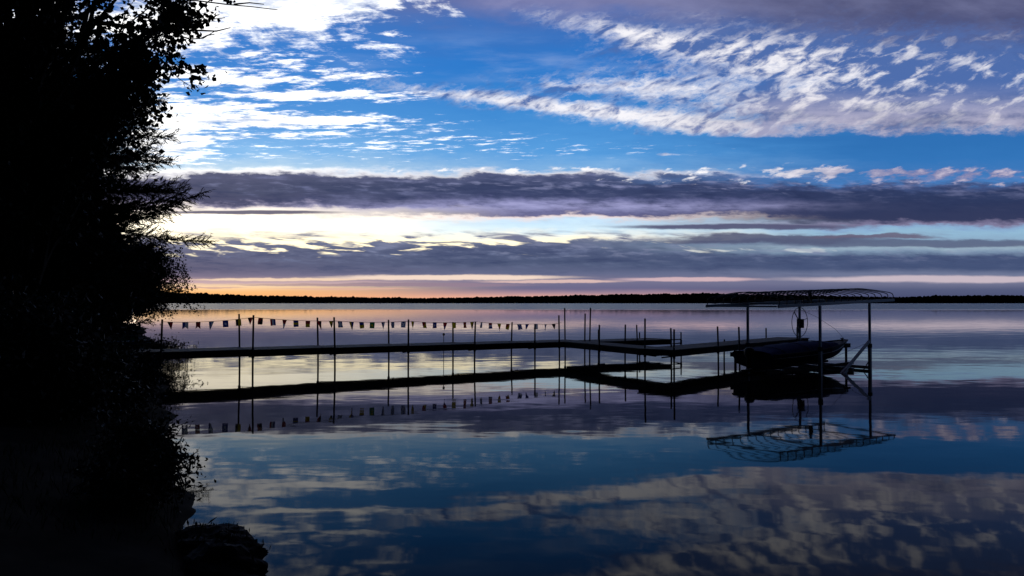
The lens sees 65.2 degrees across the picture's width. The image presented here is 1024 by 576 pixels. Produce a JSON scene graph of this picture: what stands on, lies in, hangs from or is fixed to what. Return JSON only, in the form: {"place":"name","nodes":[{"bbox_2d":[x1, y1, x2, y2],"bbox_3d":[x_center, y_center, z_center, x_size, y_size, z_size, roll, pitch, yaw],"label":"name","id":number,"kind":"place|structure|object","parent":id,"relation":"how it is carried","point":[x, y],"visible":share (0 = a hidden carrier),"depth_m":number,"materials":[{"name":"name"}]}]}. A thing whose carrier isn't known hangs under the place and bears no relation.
{"place":"outdoors","nodes":[
{"label":"outdoors","id":0,"kind":"place"},
{"bbox_2d":[0,322,195,575],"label":"bank ground","id":1,"kind":"structure","parent":0,"point":[27,550],"depth_m":7.97,"materials":[{"name":"plant"}]},
{"bbox_2d":[0,273,167,424],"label":"shrub","id":2,"kind":"object","parent":1,"relation":"on","point":[46,371],"visible":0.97,"depth_m":13.22,"materials":[{"name":"black plant"}]},
{"bbox_2d":[0,384,200,575],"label":"bank grass","id":3,"kind":"structure","parent":1,"relation":"on","point":[58,489],"depth_m":8.83,"materials":[{"name":"black plant"}]},
{"bbox_2d":[65,184,141,298],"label":"broadleaf tree","id":4,"kind":"object","parent":1,"relation":"on","point":[132,238],"depth_m":43.45,"materials":[{"name":"black plant"}]},
{"bbox_2d":[78,180,139,323],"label":"broadleaf tree","id":5,"kind":"object","parent":1,"relation":"on","point":[123,240],"depth_m":56.99,"materials":[{"name":"black plant"}]},
{"bbox_2d":[0,23,219,347],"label":"spruce tree","id":6,"kind":"object","parent":1,"relation":"on","point":[115,211],"visible":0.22,"depth_m":30.14,"materials":[{"name":"black plant"}]},
{"bbox_2d":[94,301,139,324],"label":"shrub","id":7,"kind":"object","parent":1,"relation":"on","point":[111,320],"visible":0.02,"depth_m":61.63,"materials":[{"name":"black plant"}]},
{"bbox_2d":[86,340,165,414],"bbox_3d":[-8.308,2.054,16.495,2.147,2.001,2.817,-1,-1,26],"label":"shrub","id":8,"kind":"object","parent":1,"relation":"on","point":[138,398],"visible":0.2,"depth_m":16.56,"materials":[{"name":"black plant"}]},
{"bbox_2d":[90,333,175,387],"bbox_3d":[-11.169,2.248,22.909,2.375,1.995,2.692,0,-1,22],"label":"shrub","id":9,"kind":"object","parent":1,"relation":"on","point":[154,366],"visible":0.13,"depth_m":22.93,"materials":[{"name":"black plant"}]},
{"bbox_2d":[0,0,277,302],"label":"maple tree","id":10,"kind":"object","parent":1,"relation":"on","point":[51,139],"visible":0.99,"depth_m":17.70,"materials":[{"name":"plant"}]},
{"bbox_2d":[63,405,216,514],"bbox_3d":[-4.215,2.063,9.177,1.699,1.389,1.693,-1,-1,36],"label":"shrub","id":11,"kind":"object","parent":1,"relation":"on","point":[125,471],"visible":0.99,"depth_m":8.95,"materials":[{"name":"leaf"},{"name":"bark"}]},
{"bbox_2d":[99,216,210,325],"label":"waterside tree","id":12,"kind":"object","parent":1,"relation":"on","point":[166,272],"visible":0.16,"depth_m":74.97,"materials":[{"name":"black plant"}]},
{"bbox_2d":[119,330,196,368],"bbox_3d":[-13.650,2.513,30.756,2.968,1.750,2.490,-1,-1,27],"label":"shrub","id":13,"kind":"object","parent":1,"relation":"on","point":[166,345],"visible":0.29,"depth_m":30.77,"materials":[{"name":"black plant"}]},
{"bbox_2d":[175,516,252,553],"bbox_3d":[-3.195,2.677,8.285,1.168,0.536,1.021,0,-1,0],"label":"rock","id":14,"kind":"object","parent":1,"relation":"on","point":[192,534],"visible":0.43,"depth_m":8.25,"materials":[{"name":"black stone"}]},
{"bbox_2d":[182,529,270,575],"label":"rock","id":15,"kind":"object","parent":1,"relation":"on","point":[224,553],"visible":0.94,"depth_m":7.43,"materials":[{"name":"black stone"}]},
{"bbox_2d":[3,0,1023,298],"label":"sky","id":16,"kind":"structure","parent":0,"point":[426,149],"materials":[{"name":"blue"}]},
{"bbox_2d":[125,303,1023,575],"bbox_3d":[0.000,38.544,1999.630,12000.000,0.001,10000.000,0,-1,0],"label":"lake water","id":17,"kind":"structure","parent":0,"point":[904,456],"depth_m":14.46,"materials":[{"name":"blue liquid"}]},
{"bbox_2d":[133,308,681,376],"bbox_3d":[-3.073,2.555,33.475,26.367,3.396,2.375,1,-1,-33],"label":"dock","id":18,"kind":"object","parent":17,"relation":"in","point":[252,352],"visible":0.85,"depth_m":31.36,"materials":[{"name":"brown wood"}]},
{"bbox_2d":[167,317,561,329],"bbox_3d":[-4.753,1.431,31.163,16.494,0.704,0.201,1,-1,-33],"label":"bunting","id":19,"kind":"object","parent":18,"relation":"hanging from","point":[273,322],"visible":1,"depth_m":30.16},
{"bbox_2d":[558,314,671,370],"bbox_3d":[4.210,2.674,32.987,1.651,3.141,6.767,1,-1,-27],"label":"dock","id":20,"kind":"object","parent":17,"relation":"in","point":[599,346],"visible":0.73,"depth_m":32.73,"materials":[{"name":"brown wood"}]},
{"bbox_2d":[637,326,808,373],"bbox_3d":[9.755,2.907,33.875,2.465,2.706,13.325,-1,-1,40],"label":"dock","id":21,"kind":"object","parent":17,"relation":"in","point":[674,351],"visible":0.87,"depth_m":31.23,"materials":[{"name":"brown wood"}]},
{"bbox_2d":[706,288,894,375],"bbox_3d":[11.120,2.202,30.357,8.710,4.490,3.471,1,-1,-40],"label":"lift","id":22,"kind":"object","parent":17,"relation":"in","point":[820,365],"visible":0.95,"depth_m":30.08,"materials":[{"name":"metal"}]},
{"bbox_2d":[732,338,847,368],"bbox_3d":[10.857,2.429,30.165,6.982,0.908,1.895,1,-1,-40],"label":"motorboat","id":23,"kind":"object","parent":22,"relation":"on","point":[789,353],"visible":0.95,"depth_m":28.65,"materials":[{"name":"paint"}]},
{"bbox_3d":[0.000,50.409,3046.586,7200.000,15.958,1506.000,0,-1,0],"label":"far shore ground","id":24,"kind":"structure","parent":0,"visible":0},
{"bbox_2d":[147,292,1023,302],"bbox_3d":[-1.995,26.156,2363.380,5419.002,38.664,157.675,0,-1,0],"label":"forest","id":25,"kind":"object","parent":24,"relation":"on","point":[702,297],"visible":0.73,"depth_m":2307.60,"materials":[{"name":"black plant"}]}
]}

